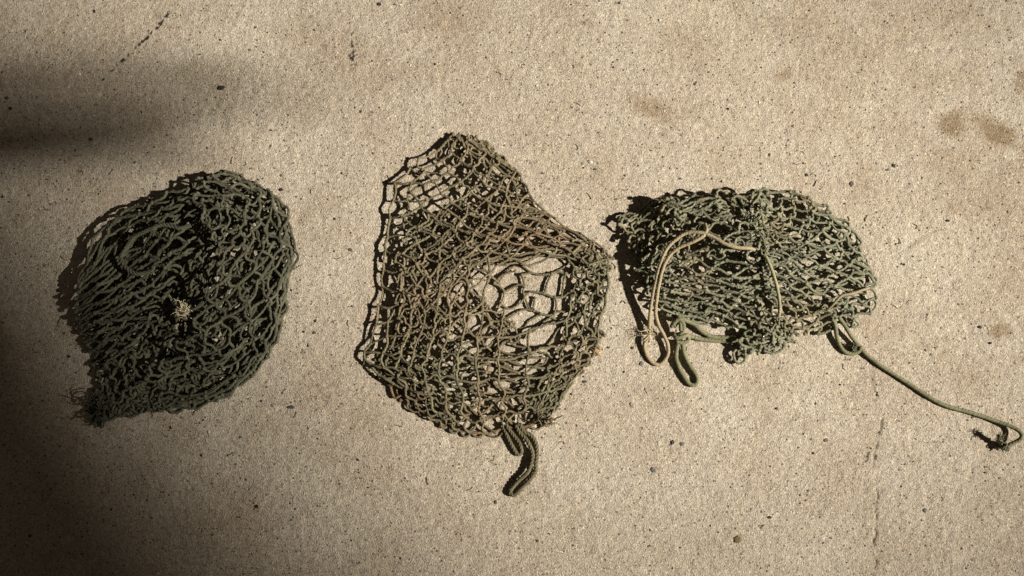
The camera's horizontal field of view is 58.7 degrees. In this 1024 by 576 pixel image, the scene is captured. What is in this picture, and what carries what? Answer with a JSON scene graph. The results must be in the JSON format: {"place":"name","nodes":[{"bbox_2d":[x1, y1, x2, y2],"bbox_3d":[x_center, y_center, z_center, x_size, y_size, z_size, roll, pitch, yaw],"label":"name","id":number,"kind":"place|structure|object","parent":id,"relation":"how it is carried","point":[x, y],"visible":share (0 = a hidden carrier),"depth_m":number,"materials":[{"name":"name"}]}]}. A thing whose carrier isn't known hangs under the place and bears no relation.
{"place":"outdoors","nodes":[
{"label":"outdoors","id":0,"kind":"place"},
{"bbox_2d":[22,72,917,490],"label":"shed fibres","id":1,"kind":"object","parent":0,"point":[348,326],"visible":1,"depth_m":0.85,"materials":[{"name":"fabric"}]},
{"bbox_2d":[0,0,1023,575],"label":"concrete ground","id":2,"kind":"structure","parent":0,"point":[874,92],"depth_m":0.85,"materials":[{"name":"beige concrete"}]},
{"bbox_2d":[70,169,298,427],"bbox_3d":[-0.304,0.006,0.833,0.211,0.056,0.244,0,83,0],"label":"cord net","id":3,"kind":"object","parent":2,"relation":"on","point":[108,409],"visible":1,"depth_m":0.84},
{"bbox_2d":[362,132,614,496],"bbox_3d":[-0.026,0.012,0.844,0.277,0.031,0.244,39,85,4],"label":"cord net","id":4,"kind":"object","parent":2,"relation":"on","point":[412,398],"visible":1,"depth_m":0.84,"materials":[{"name":"fabric"}]},
{"bbox_2d":[591,347,601,353],"bbox_3d":[0.078,0.058,0.845,0.011,0.003,0.007,0,83,0],"label":"leaf scrap","id":5,"kind":"object","parent":4,"relation":"on","point":[598,351],"visible":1,"depth_m":0.84,"materials":[{"name":"plant"}]},
{"bbox_2d":[0,1,1021,575],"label":"grit","id":6,"kind":"object","parent":2,"relation":"on","point":[520,313],"visible":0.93,"depth_m":0.85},
{"bbox_2d":[734,536,741,542],"bbox_3d":[0.205,0.228,0.825,0.008,0.001,0.006,0,83,0],"label":"leaf scrap","id":7,"kind":"object","parent":2,"relation":"on","point":[737,539],"visible":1,"depth_m":0.82,"materials":[{"name":"brown plant"}]},
{"bbox_2d":[617,187,1023,452],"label":"cord net","id":8,"kind":"object","parent":2,"relation":"on","point":[766,262],"visible":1,"depth_m":0.84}
]}

